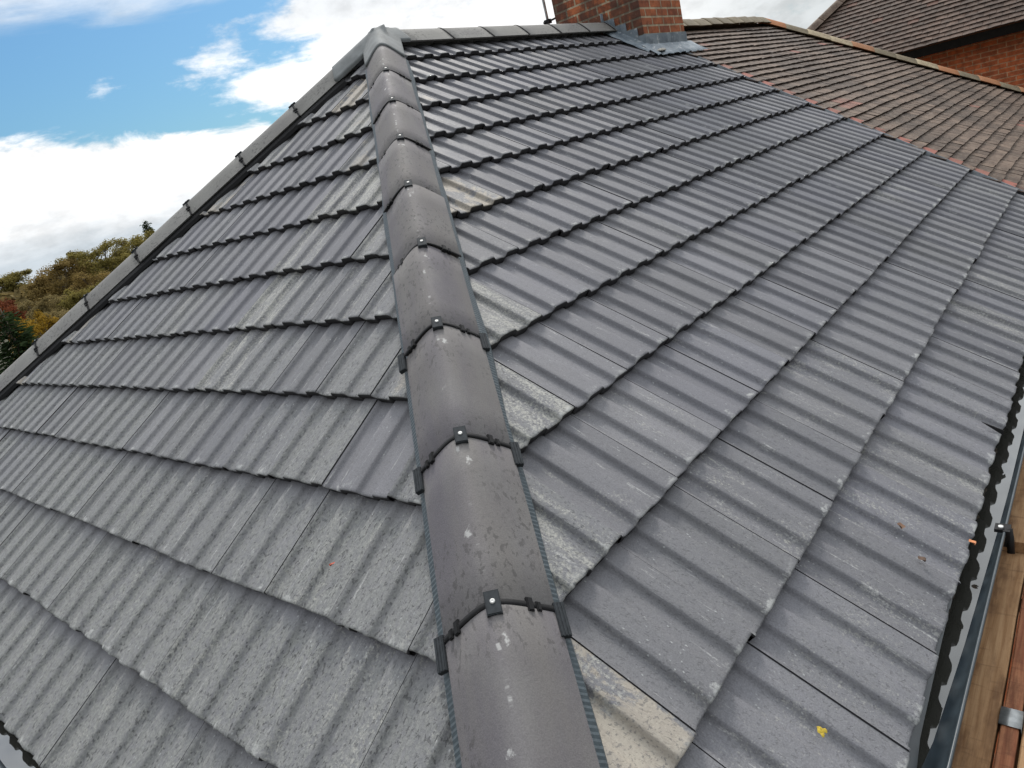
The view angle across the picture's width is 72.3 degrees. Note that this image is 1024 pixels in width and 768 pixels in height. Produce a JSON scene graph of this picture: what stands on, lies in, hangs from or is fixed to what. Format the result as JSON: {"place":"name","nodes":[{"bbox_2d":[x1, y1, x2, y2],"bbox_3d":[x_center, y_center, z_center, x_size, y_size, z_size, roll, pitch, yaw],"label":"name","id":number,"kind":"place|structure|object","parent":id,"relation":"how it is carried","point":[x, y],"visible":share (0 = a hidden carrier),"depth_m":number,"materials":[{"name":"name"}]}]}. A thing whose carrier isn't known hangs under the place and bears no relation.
{"place":"outdoors","nodes":[
{"label":"outdoors","id":0,"kind":"place"},
{"bbox_2d":[0,283,28,372],"bbox_3d":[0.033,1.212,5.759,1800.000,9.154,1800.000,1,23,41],"label":"ground","id":1,"kind":"structure","parent":0,"point":[5,340],"depth_m":55.81,"materials":[{"name":"green plant"}]},
{"bbox_2d":[0,296,27,342],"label":"broadleaf tree","id":2,"kind":"object","parent":1,"relation":"on","point":[8,305],"visible":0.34,"depth_m":49.90,"materials":[{"name":"red plant"}]},
{"bbox_2d":[0,309,39,374],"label":"conifer tree","id":3,"kind":"object","parent":1,"relation":"on","point":[25,338],"visible":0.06,"depth_m":27.52,"materials":[{"name":"green plant"}]},
{"bbox_2d":[0,268,40,309],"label":"broadleaf tree","id":4,"kind":"object","parent":1,"relation":"on","point":[10,281],"visible":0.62,"depth_m":73.36,"materials":[{"name":"green plant"}]},
{"bbox_2d":[7,309,59,358],"bbox_3d":[-25.415,-1.640,38.525,3.322,4.951,3.197,-21,18,-20],"label":"broadleaf tree","id":5,"kind":"object","parent":1,"relation":"on","point":[45,326],"visible":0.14,"depth_m":37.89,"materials":[{"name":"yellow plant"}]},
{"bbox_2d":[17,293,69,334],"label":"broadleaf tree","id":6,"kind":"object","parent":1,"relation":"on","point":[42,306],"visible":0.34,"depth_m":48.99,"materials":[{"name":"green plant"}]},
{"bbox_2d":[34,306,69,334],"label":"broadleaf tree","id":7,"kind":"object","parent":1,"relation":"on","point":[60,314],"visible":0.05,"depth_m":43.38,"materials":[{"name":"green plant"}]},
{"bbox_2d":[0,271,109,313],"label":"woodland","id":8,"kind":"object","parent":1,"relation":"on","point":[18,295],"visible":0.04,"depth_m":70.61,"materials":[{"name":"green plant"}]},
{"bbox_2d":[19,258,97,309],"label":"broadleaf tree","id":9,"kind":"object","parent":1,"relation":"on","point":[38,285],"visible":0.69,"depth_m":60.54,"materials":[{"name":"green plant"}]},
{"bbox_2d":[56,280,100,310],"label":"broadleaf tree","id":10,"kind":"object","parent":1,"relation":"on","point":[72,301],"visible":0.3,"depth_m":48.37,"materials":[{"name":"green plant"}]},
{"bbox_2d":[68,269,111,292],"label":"broadleaf tree","id":11,"kind":"object","parent":1,"relation":"on","point":[83,280],"visible":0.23,"depth_m":53.87,"materials":[{"name":"green plant"}]},
{"bbox_2d":[54,237,131,291],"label":"broadleaf tree","id":12,"kind":"object","parent":1,"relation":"on","point":[110,263],"visible":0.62,"depth_m":63.41,"materials":[{"name":"green plant"}]},
{"bbox_2d":[110,229,153,271],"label":"broadleaf tree","id":13,"kind":"object","parent":1,"relation":"on","point":[137,240],"visible":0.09,"depth_m":66.95,"materials":[{"name":"green plant"}]},
{"bbox_2d":[140,221,154,234],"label":"conifer tree","id":14,"kind":"object","parent":1,"relation":"on","point":[145,227],"visible":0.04,"depth_m":73.00,"materials":[{"name":"green plant"}]},
{"bbox_2d":[0,0,1023,767],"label":"grey tiled house","id":15,"kind":"structure","parent":1,"relation":"on","point":[604,384],"depth_m":2.44,"materials":[{"name":"tile"}]},
{"bbox_2d":[542,0,554,24],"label":"aerial mast","id":16,"kind":"object","parent":15,"relation":"attached to","point":[547,21],"visible":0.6,"depth_m":7.20,"materials":[{"name":"metal"}]},
{"bbox_2d":[897,522,905,528],"bbox_3d":[1.133,0.411,2.040,0.020,0.010,0.027,-17,17,-9],"label":"fallen leaf","id":17,"kind":"object","parent":15,"relation":"on","point":[901,525],"visible":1,"depth_m":2.04,"materials":[{"name":"brown plant"}]},
{"bbox_2d":[918,556,925,561],"bbox_3d":[1.142,0.486,1.951,0.016,0.010,0.022,-11,45,-31],"label":"fallen leaf","id":18,"kind":"object","parent":15,"relation":"on","point":[922,558],"visible":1,"depth_m":1.95,"materials":[{"name":"brown plant"}]},
{"bbox_2d":[0,0,835,283],"label":"sky","id":19,"kind":"structure","parent":0,"point":[115,114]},
{"bbox_2d":[683,16,1023,194],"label":"clay tiled house","id":20,"kind":"structure","parent":0,"point":[974,124],"depth_m":7.61,"materials":[{"name":"tile"}]},
{"bbox_2d":[807,0,1023,87],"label":"brick house","id":21,"kind":"structure","parent":0,"point":[984,38],"depth_m":11.31,"materials":[{"name":"brown ceramic"}]},
{"bbox_3d":[2.360,2.889,2.901,0.900,5.100,8.000,1,23,41],"label":"scaffold","id":22,"kind":"object","parent":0,"visible":0},
{"bbox_2d":[952,550,1023,767],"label":"scaffold plank","id":23,"kind":"object","parent":22,"relation":"on","point":[977,741],"visible":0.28,"depth_m":1.84,"materials":[{"name":"brown wood"}]},
{"bbox_2d":[993,592,1023,767],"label":"scaffold plank","id":24,"kind":"object","parent":22,"relation":"on","point":[1011,722],"visible":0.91,"depth_m":1.71,"materials":[{"name":"brown wood"}]},
{"bbox_2d":[1002,459,1023,552],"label":"scaffold plank","id":25,"kind":"object","parent":22,"relation":"on","point":[1016,520],"depth_m":2.34,"materials":[{"name":"brown wood"}]},
{"bbox_2d":[1017,725,1023,767],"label":"scaffold plank","id":26,"kind":"object","parent":22,"relation":"on","point":[1021,760],"visible":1,"depth_m":1.62,"materials":[{"name":"brown wood"}]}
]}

